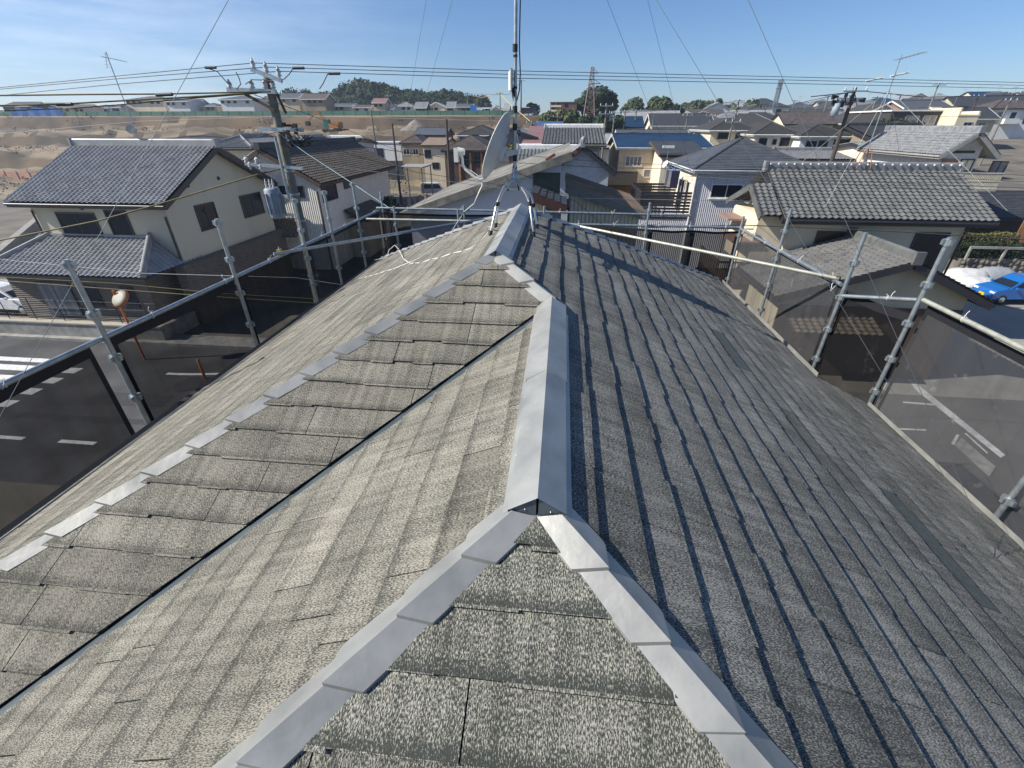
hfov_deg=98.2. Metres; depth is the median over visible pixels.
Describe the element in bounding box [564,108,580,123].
tree
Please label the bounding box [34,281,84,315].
window
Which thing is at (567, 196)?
overhead wire
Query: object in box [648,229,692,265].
scaffold netting
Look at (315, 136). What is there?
tiled house
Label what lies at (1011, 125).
distant house
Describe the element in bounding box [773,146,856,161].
tiled house
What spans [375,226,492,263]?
coax cable
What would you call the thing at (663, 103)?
tree
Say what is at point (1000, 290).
parked car
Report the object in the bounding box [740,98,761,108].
tree
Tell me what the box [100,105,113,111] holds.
plateau house
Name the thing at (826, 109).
distant house
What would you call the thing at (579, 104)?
tree
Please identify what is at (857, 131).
tiled house
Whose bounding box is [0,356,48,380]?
crosswalk markings
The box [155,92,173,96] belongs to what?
cable joint
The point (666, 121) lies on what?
distant house
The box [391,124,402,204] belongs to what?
utility pole
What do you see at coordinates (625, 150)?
blue roofed house
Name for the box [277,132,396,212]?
overhead wire
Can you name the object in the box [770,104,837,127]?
distant house
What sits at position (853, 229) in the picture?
overhead wire
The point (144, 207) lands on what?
aerial cable
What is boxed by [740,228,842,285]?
scaffold rail
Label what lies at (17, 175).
barrier fence
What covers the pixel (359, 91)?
wood
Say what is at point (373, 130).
utility pole
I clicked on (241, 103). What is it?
plateau house
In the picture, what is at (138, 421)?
road
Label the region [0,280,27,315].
parked car
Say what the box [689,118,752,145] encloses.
estate house
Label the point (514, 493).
slate roofed house
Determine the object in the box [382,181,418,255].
road
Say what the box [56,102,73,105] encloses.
cable joint
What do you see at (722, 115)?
distant house
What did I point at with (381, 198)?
scaffold post
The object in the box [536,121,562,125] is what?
solar house
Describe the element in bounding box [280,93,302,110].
plateau house
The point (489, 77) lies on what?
power line
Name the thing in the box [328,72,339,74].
line clamp
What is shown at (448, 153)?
utility pole
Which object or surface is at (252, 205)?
window
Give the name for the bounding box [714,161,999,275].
tiled house
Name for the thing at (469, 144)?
hip house
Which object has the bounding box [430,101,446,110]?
plateau house
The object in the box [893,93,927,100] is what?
distant house
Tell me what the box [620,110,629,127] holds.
utility pole
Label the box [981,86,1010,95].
distant house
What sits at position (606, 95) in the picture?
tree
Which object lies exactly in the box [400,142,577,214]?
gabled house
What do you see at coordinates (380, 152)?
window
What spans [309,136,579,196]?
overhead wire
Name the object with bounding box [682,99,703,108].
tree
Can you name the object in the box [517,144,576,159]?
tiled house
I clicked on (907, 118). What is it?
window
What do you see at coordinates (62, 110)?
plateau house
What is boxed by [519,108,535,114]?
parked car
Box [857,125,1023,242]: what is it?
gabled house
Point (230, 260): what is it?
scaffold post
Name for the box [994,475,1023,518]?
scaffold post
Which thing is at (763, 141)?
window
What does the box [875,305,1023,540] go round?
scaffold netting
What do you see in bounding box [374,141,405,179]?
house
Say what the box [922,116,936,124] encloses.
window
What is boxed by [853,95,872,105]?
distant house
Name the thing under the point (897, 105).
brick house
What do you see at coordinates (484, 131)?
hip house
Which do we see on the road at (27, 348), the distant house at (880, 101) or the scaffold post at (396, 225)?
the scaffold post at (396, 225)
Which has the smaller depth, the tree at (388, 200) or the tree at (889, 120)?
the tree at (388, 200)
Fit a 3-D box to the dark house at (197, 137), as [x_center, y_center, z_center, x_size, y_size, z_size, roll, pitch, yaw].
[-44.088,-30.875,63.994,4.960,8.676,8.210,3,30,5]
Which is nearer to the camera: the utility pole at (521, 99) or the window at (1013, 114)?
the window at (1013, 114)
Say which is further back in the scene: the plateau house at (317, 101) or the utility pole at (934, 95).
the plateau house at (317, 101)
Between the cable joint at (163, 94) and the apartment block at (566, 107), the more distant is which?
the apartment block at (566, 107)
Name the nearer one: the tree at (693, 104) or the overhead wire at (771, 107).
the overhead wire at (771, 107)
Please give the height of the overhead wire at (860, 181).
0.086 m
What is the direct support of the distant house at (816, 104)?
on the ground
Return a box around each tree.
[380,195,398,212]
[506,143,512,163]
[526,102,539,113]
[540,110,556,120]
[554,109,566,123]
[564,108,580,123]
[574,97,584,115]
[576,114,593,123]
[580,85,618,115]
[591,114,611,132]
[607,114,626,132]
[619,96,644,113]
[641,107,654,110]
[647,95,674,110]
[666,103,684,112]
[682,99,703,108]
[704,100,713,106]
[725,103,739,109]
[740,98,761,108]
[873,118,898,121]
[895,118,914,121]
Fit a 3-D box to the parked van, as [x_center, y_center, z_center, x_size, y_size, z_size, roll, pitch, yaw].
[-11.449,-28.297,64.375,3.425,1.771,1.800,-4,31,-7]
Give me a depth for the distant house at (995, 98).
101.55 m
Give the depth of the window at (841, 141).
46.61 m
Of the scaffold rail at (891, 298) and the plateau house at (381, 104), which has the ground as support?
the plateau house at (381, 104)
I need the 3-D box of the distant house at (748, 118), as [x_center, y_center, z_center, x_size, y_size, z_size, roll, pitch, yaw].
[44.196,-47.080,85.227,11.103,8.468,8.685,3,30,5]
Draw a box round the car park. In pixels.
[883,299,1023,389]
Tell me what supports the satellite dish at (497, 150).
attached to the antenna mast at (515, 178)
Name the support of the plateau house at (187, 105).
on the ground
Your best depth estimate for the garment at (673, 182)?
28.12 m
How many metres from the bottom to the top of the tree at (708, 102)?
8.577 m
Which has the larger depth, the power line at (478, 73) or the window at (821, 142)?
the window at (821, 142)
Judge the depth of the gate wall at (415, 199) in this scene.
50.93 m
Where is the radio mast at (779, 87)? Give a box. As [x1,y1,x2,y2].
[771,79,783,113]
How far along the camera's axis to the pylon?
92.63 m
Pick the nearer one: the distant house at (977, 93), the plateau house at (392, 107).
the plateau house at (392, 107)
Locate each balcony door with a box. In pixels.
[675,177,685,210]
[682,181,690,213]
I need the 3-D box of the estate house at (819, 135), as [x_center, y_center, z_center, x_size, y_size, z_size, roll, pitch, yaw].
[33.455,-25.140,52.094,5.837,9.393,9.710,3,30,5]
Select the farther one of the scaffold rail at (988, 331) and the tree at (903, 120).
the tree at (903, 120)
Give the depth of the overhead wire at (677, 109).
73.61 m
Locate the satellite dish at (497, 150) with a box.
[453,112,514,180]
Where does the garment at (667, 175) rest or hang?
hanging from the drying rack
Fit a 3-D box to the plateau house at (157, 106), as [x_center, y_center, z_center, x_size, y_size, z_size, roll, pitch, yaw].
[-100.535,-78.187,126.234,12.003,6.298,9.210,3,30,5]
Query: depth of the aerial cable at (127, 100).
10.62 m
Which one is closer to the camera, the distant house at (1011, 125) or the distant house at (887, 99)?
the distant house at (1011, 125)
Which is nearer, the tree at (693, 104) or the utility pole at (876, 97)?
the utility pole at (876, 97)
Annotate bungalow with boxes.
[522,126,543,143]
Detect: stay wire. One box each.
[0,0,228,415]
[383,3,451,252]
[383,4,425,249]
[607,1,714,274]
[648,3,716,276]
[656,0,991,554]
[748,0,993,556]
[826,92,887,204]
[890,90,1002,205]
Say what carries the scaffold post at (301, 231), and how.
on the ground
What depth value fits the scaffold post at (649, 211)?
9.09 m
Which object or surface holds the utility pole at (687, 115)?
on the ground
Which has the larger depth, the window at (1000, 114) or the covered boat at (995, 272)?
the window at (1000, 114)
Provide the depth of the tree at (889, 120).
52.93 m
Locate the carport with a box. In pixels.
[395,164,432,196]
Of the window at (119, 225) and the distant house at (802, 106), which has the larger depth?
the distant house at (802, 106)
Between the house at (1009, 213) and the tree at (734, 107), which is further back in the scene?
the tree at (734, 107)
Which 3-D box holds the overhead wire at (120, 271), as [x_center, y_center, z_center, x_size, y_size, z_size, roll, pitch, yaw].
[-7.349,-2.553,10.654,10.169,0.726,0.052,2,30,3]
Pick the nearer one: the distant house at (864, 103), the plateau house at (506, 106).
the plateau house at (506, 106)
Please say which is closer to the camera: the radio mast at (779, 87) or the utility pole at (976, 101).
the utility pole at (976, 101)
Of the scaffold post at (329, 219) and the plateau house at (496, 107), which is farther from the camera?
the plateau house at (496, 107)
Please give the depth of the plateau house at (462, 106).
110.83 m
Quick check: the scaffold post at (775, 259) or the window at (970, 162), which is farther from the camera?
the window at (970, 162)
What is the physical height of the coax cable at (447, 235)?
1.726 m
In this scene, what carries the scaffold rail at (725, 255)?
attached to the scaffold rail at (808, 266)
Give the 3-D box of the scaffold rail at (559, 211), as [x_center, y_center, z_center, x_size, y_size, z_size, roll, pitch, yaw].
[0.390,-3.968,10.128,7.200,0.157,0.064,3,30,5]
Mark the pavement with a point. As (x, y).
(48, 335)
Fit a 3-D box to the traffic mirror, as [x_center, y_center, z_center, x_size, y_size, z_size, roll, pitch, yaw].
[-16.043,-2.404,18.793,0.778,3.173,0.598,3,30,5]
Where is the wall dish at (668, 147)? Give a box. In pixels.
[662,145,674,176]
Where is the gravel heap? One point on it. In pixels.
(414, 124)
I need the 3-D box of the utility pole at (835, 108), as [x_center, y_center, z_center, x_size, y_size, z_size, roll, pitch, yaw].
[25.613,-18.064,37.367,4.090,11.654,0.676,0,30,0]
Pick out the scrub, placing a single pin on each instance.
(239, 129)
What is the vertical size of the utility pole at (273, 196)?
10.385 m
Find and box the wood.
[278,77,492,106]
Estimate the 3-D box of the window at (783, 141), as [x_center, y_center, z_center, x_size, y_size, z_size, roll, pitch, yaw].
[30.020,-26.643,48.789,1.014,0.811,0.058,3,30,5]
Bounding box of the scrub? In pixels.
[0,112,528,203]
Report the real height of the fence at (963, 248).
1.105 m
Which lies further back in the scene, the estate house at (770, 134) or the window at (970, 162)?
the estate house at (770, 134)
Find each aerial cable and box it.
[0,91,270,95]
[0,93,258,106]
[0,94,250,111]
[0,164,295,240]
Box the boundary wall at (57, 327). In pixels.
[0,317,129,336]
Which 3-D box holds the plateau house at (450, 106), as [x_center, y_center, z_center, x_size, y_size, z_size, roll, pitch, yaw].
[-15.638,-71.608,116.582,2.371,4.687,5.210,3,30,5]
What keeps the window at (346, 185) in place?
in the tiled house at (313, 180)
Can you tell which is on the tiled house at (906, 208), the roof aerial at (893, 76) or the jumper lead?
the roof aerial at (893, 76)
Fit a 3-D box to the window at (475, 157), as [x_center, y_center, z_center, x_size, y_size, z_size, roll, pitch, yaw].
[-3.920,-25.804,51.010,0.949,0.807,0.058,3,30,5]
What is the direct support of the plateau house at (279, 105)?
on the ground
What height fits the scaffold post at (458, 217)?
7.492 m
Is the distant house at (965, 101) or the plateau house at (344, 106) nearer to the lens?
the distant house at (965, 101)
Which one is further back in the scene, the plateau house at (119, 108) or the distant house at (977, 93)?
the distant house at (977, 93)
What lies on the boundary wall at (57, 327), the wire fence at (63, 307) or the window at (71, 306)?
the wire fence at (63, 307)
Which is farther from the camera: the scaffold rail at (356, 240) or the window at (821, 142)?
the window at (821, 142)
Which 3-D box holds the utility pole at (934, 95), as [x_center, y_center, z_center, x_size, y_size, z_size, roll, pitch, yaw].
[59.422,-36.896,64.532,1.800,11.609,0.321,3,30,5]
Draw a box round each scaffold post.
[59,259,150,424]
[212,218,258,346]
[290,199,318,302]
[320,190,342,284]
[349,183,366,267]
[379,192,386,239]
[393,206,400,249]
[457,209,459,227]
[463,205,465,224]
[642,202,651,249]
[725,216,744,283]
[757,208,792,315]
[811,232,867,367]
[867,237,955,404]
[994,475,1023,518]
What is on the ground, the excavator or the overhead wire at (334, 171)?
the excavator
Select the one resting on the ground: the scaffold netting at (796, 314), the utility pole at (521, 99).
the utility pole at (521, 99)
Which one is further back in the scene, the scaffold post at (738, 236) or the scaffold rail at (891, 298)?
the scaffold post at (738, 236)
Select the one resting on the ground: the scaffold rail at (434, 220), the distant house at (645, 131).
the distant house at (645, 131)
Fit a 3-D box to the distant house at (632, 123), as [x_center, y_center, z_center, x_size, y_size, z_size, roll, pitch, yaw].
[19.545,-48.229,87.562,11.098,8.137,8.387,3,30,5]
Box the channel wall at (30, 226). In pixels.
[0,218,39,254]
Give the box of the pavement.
[0,333,97,338]
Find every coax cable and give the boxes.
[371,181,482,275]
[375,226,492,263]
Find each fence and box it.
[0,110,517,115]
[0,170,35,179]
[0,298,147,322]
[951,240,1023,258]
[964,246,1023,260]
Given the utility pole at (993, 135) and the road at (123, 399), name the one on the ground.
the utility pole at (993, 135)
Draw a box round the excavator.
[305,111,342,131]
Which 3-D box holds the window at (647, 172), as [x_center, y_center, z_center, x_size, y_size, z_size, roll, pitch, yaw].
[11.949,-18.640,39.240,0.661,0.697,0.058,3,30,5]
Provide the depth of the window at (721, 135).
52.44 m
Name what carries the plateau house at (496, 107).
on the ground
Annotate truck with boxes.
[470,105,479,110]
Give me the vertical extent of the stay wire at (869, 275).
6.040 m
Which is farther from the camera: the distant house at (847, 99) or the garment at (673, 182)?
the distant house at (847, 99)
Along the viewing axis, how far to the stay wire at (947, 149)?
18.09 m
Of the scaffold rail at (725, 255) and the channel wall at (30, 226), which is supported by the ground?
the channel wall at (30, 226)
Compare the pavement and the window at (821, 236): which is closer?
the window at (821, 236)
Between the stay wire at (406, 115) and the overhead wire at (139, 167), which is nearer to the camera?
the stay wire at (406, 115)
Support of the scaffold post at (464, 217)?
on the road at (27, 348)
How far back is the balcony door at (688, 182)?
28.49 m
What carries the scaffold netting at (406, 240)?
hanging from the scaffold rail at (559, 211)
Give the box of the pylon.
[583,67,600,115]
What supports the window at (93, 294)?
in the tiled house at (168, 242)
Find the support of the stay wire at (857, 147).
attached to the roof aerial at (893, 76)
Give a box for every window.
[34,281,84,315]
[54,212,103,236]
[83,285,105,307]
[103,210,134,234]
[118,286,141,308]
[193,201,218,231]
[238,192,265,218]
[278,186,304,197]
[320,184,338,202]
[343,180,350,188]
[374,148,383,157]
[403,149,409,154]
[424,150,430,157]
[432,162,438,168]
[463,156,468,167]
[474,156,480,163]
[624,156,642,166]
[643,169,650,177]
[708,184,743,199]
[717,132,728,138]
[758,138,767,144]
[779,138,790,145]
[805,141,816,146]
[813,231,846,243]
[817,140,828,146]
[833,139,848,144]
[905,116,919,121]
[910,232,950,266]
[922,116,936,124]
[960,159,975,171]
[963,122,972,125]
[983,161,1009,183]
[995,112,1003,122]
[1009,112,1016,117]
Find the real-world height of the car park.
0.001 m
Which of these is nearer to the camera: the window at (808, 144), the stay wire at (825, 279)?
the stay wire at (825, 279)
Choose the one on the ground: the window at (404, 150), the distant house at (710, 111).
the distant house at (710, 111)
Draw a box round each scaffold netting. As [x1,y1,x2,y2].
[0,348,134,529]
[109,280,254,420]
[238,212,383,343]
[380,212,492,253]
[587,226,650,250]
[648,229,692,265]
[686,230,738,281]
[728,232,845,368]
[815,290,916,405]
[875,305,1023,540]
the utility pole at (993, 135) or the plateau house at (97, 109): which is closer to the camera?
the utility pole at (993, 135)
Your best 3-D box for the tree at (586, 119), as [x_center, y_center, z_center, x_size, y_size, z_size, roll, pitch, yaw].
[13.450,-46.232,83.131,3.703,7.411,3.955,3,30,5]
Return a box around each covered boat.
[943,267,989,278]
[955,275,990,287]
[979,266,1015,279]
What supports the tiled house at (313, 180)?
on the ground
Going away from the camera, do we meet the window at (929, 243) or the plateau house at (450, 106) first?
the window at (929, 243)
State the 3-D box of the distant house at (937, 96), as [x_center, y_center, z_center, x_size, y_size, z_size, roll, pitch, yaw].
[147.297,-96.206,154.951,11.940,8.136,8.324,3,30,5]
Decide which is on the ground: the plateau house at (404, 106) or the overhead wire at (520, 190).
the plateau house at (404, 106)
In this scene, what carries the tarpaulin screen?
on the ground
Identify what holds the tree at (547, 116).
on the ground
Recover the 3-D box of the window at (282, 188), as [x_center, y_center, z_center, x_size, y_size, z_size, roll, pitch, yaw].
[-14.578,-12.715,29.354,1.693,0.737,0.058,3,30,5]
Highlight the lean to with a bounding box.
[529,185,569,218]
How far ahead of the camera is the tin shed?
17.00 m
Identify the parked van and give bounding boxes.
[421,182,444,193]
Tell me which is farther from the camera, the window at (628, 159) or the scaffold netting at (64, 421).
the window at (628, 159)
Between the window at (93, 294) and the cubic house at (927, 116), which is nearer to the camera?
the window at (93, 294)
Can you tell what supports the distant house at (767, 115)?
on the ground
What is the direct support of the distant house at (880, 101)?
on the ground
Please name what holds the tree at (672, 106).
on the ground
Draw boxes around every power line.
[0,63,1023,87]
[4,67,1023,88]
[6,71,1023,94]
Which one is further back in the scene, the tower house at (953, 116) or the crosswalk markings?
the tower house at (953, 116)
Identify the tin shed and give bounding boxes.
[564,173,647,227]
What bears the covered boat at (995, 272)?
on the car park
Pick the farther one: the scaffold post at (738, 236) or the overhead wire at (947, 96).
the overhead wire at (947, 96)
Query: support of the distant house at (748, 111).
on the ground
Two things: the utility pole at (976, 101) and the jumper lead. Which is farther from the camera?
the utility pole at (976, 101)
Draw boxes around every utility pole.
[226,58,313,244]
[370,110,377,153]
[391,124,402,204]
[445,119,451,185]
[517,79,524,116]
[599,104,613,158]
[609,111,619,132]
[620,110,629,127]
[682,114,692,129]
[725,119,741,140]
[731,99,744,119]
[811,86,867,161]
[872,95,882,108]
[928,82,945,109]
[971,94,985,110]
[978,91,1020,165]
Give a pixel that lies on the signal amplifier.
(510, 80)
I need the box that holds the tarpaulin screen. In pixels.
[9,107,62,115]
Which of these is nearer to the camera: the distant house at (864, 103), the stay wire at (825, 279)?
the stay wire at (825, 279)
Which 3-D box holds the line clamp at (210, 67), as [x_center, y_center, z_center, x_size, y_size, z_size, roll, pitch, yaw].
[-7.340,-7.705,10.796,0.280,0.058,0.057,3,30,5]
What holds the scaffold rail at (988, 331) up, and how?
attached to the scaffold post at (927, 284)
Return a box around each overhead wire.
[0,132,276,203]
[0,259,226,275]
[0,280,200,295]
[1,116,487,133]
[5,277,193,290]
[255,95,503,163]
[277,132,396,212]
[302,162,777,201]
[305,137,1009,174]
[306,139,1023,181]
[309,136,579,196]
[515,172,624,242]
[620,101,733,112]
[641,225,1023,239]
[686,172,1018,187]
[690,176,1023,195]
[694,94,840,116]
[868,91,1023,97]
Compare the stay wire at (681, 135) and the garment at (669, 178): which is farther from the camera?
the garment at (669, 178)
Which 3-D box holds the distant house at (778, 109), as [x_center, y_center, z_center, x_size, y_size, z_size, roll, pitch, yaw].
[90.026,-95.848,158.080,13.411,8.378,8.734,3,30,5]
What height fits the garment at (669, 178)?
1.020 m
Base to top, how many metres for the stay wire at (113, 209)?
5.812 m
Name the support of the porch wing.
on the ground
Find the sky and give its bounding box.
[0,0,1023,115]
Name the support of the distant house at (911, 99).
on the ground
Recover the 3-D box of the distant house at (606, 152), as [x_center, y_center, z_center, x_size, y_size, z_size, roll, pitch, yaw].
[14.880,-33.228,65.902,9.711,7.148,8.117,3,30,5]
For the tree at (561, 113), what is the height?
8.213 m
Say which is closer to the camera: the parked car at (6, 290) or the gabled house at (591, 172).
the parked car at (6, 290)
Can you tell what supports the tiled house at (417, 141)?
on the ground
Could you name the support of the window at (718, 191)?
in the ribbed house at (725, 158)
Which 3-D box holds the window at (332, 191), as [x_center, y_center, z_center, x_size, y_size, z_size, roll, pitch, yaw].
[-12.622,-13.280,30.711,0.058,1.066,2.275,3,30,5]
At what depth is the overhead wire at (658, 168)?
16.13 m
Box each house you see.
[0,138,287,321]
[0,203,1023,767]
[3,102,55,111]
[53,105,65,111]
[64,104,105,111]
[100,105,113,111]
[110,105,131,111]
[125,96,169,110]
[164,99,203,110]
[167,135,224,139]
[197,99,209,104]
[200,103,222,110]
[218,95,269,110]
[218,133,287,159]
[242,137,394,249]
[262,96,282,110]
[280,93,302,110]
[293,134,328,139]
[299,93,335,110]
[327,135,376,152]
[335,103,357,110]
[353,104,373,110]
[371,98,391,110]
[374,141,405,179]
[390,104,395,110]
[394,101,415,110]
[398,134,427,181]
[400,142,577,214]
[413,127,454,137]
[414,101,431,110]
[420,137,456,187]
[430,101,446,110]
[440,134,488,185]
[446,101,456,110]
[455,103,474,110]
[455,125,494,139]
[485,127,537,168]
[491,105,502,109]
[503,104,510,109]
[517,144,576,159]
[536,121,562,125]
[541,123,606,155]
[560,136,616,220]
[593,116,644,129]
[599,133,637,162]
[607,133,713,196]
[615,115,688,132]
[621,101,679,129]
[630,137,803,244]
[644,104,713,132]
[648,140,702,191]
[685,100,723,115]
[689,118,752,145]
[696,111,719,119]
[703,102,731,111]
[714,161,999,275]
[717,102,735,117]
[723,102,744,106]
[729,113,782,125]
[730,110,772,112]
[739,104,764,109]
[739,122,797,147]
[749,102,773,118]
[755,98,771,101]
[760,101,789,113]
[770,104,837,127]
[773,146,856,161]
[788,124,852,146]
[789,100,813,109]
[789,102,843,110]
[811,99,852,108]
[811,101,848,106]
[832,101,895,128]
[832,142,869,161]
[837,122,925,142]
[838,98,862,102]
[847,106,968,124]
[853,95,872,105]
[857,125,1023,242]
[870,96,887,104]
[871,98,896,101]
[887,100,951,109]
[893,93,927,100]
[901,98,943,100]
[917,98,1000,136]
[928,95,946,97]
[929,107,980,125]
[942,96,991,107]
[961,91,1001,95]
[961,190,1023,244]
[969,99,1023,139]
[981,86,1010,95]
[985,87,1023,101]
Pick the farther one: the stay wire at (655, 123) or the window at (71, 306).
the window at (71, 306)
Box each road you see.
[0,338,145,432]
[114,392,135,405]
[128,419,145,424]
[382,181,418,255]
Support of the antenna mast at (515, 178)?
on the slate roofed house at (514, 493)
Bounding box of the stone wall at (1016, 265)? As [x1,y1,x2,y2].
[944,256,1023,272]
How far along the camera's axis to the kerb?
21.40 m
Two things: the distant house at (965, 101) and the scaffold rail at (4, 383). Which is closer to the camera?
the scaffold rail at (4, 383)
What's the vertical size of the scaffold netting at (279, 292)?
7.130 m
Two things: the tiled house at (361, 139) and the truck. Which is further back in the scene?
the truck
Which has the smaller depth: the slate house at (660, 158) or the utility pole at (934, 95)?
the slate house at (660, 158)
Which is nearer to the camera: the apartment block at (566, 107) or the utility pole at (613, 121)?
the utility pole at (613, 121)
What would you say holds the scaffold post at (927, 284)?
on the ground
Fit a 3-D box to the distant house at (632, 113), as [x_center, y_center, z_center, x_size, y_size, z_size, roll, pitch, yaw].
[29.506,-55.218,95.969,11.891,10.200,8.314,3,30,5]
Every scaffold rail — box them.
[0,209,379,389]
[273,217,485,255]
[366,218,466,221]
[376,205,690,216]
[570,223,839,279]
[572,221,739,228]
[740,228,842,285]
[841,291,916,301]
[921,298,1023,351]
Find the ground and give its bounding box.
[0,115,1023,393]
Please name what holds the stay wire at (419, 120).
attached to the antenna mast at (515, 178)
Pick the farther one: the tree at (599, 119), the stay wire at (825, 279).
the tree at (599, 119)
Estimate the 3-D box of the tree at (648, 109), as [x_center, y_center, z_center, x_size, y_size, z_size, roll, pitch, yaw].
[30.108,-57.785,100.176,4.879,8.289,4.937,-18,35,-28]
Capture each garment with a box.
[664,168,672,184]
[666,169,676,186]
[669,171,679,187]
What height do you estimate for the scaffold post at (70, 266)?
7.990 m
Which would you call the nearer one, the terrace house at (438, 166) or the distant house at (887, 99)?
the terrace house at (438, 166)
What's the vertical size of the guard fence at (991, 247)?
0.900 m
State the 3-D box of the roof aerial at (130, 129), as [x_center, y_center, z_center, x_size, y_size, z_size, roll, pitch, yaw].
[-19.565,-14.327,22.555,1.220,4.166,0.554,0,30,-1]
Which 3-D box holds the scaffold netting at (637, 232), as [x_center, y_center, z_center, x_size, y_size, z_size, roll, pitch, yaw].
[1.541,-0.503,11.535,2.964,7.020,0.147,13,33,21]
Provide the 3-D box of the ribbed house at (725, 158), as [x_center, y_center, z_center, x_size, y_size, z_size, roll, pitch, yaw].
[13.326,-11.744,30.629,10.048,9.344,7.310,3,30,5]
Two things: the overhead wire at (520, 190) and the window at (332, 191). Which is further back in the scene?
the window at (332, 191)
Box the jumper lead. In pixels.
[245,79,273,84]
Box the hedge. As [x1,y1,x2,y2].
[958,228,1020,243]
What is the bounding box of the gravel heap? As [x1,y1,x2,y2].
[401,119,426,130]
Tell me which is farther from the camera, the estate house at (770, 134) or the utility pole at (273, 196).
the estate house at (770, 134)
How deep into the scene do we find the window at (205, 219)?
23.51 m
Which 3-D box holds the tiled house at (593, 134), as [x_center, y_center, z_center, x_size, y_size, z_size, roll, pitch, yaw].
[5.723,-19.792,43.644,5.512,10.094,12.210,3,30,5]
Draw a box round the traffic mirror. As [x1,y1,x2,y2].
[111,290,128,323]
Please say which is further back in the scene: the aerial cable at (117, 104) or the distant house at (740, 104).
the distant house at (740, 104)
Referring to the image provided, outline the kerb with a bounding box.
[0,334,103,342]
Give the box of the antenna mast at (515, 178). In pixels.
[488,0,538,236]
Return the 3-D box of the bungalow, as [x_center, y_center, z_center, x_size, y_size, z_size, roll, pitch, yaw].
[3.279,-23.852,50.812,3.437,9.864,12.105,3,30,5]
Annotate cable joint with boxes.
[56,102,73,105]
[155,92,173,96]
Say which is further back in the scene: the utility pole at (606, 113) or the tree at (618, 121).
the tree at (618, 121)
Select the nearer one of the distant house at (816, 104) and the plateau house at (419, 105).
the plateau house at (419, 105)
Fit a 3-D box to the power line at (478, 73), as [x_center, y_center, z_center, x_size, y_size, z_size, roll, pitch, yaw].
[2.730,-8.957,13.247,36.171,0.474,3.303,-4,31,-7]
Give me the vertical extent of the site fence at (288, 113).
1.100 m
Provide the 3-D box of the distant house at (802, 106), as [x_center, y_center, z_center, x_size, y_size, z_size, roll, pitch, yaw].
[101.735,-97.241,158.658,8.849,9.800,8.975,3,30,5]
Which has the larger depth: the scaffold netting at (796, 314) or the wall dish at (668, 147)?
the wall dish at (668, 147)
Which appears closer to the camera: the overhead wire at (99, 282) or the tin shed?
the overhead wire at (99, 282)
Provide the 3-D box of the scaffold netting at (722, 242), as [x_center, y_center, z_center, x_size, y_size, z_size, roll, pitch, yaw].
[4.183,-0.117,10.874,0.910,7.020,0.149,3,30,5]
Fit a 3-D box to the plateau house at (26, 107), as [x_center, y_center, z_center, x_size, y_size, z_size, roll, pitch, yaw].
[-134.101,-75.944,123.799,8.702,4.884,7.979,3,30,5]
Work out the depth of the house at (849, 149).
39.03 m
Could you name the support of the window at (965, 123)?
in the tower house at (953, 116)
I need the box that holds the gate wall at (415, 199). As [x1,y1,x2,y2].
[407,193,426,206]
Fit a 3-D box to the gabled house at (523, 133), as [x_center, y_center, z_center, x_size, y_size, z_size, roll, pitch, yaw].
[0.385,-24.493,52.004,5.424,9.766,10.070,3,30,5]
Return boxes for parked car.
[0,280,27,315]
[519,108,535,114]
[971,273,1023,304]
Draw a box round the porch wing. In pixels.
[781,227,995,377]
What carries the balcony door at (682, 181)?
in the ribbed house at (725, 158)
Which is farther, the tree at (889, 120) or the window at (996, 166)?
the tree at (889, 120)
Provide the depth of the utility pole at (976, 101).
70.05 m
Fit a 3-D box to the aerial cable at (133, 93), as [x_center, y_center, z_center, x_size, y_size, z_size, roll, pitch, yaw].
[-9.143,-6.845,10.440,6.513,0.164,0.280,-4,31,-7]
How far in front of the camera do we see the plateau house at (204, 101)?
125.09 m
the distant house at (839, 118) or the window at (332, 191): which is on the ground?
the distant house at (839, 118)
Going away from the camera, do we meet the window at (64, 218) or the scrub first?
the window at (64, 218)
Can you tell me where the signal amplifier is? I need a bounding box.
[508,68,514,96]
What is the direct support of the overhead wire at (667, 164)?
attached to the utility pole at (273, 196)
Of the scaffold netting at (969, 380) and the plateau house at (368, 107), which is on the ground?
the plateau house at (368, 107)
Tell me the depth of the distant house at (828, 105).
135.56 m
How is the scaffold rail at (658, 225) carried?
attached to the scaffold post at (649, 211)
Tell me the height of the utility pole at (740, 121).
8.274 m
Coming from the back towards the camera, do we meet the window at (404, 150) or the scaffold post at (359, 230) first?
the window at (404, 150)
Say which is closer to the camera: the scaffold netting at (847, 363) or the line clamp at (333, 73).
the scaffold netting at (847, 363)
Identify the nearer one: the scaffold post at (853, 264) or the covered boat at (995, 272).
the scaffold post at (853, 264)
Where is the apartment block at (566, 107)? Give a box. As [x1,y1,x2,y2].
[550,102,576,112]
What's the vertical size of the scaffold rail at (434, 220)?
0.049 m
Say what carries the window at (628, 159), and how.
in the blue roofed house at (625, 150)
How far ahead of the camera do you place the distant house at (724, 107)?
135.31 m
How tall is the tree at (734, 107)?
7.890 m
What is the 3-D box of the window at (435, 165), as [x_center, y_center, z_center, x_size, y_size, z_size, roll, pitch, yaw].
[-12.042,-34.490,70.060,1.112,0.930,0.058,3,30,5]
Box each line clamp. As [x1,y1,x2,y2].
[204,66,216,68]
[292,67,304,69]
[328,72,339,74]
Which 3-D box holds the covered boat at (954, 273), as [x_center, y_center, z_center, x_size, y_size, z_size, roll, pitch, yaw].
[28.596,-6.940,27.971,2.900,0.756,1.500,3,30,5]
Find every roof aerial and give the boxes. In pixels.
[101,52,138,138]
[854,51,927,168]
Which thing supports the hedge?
on the ground

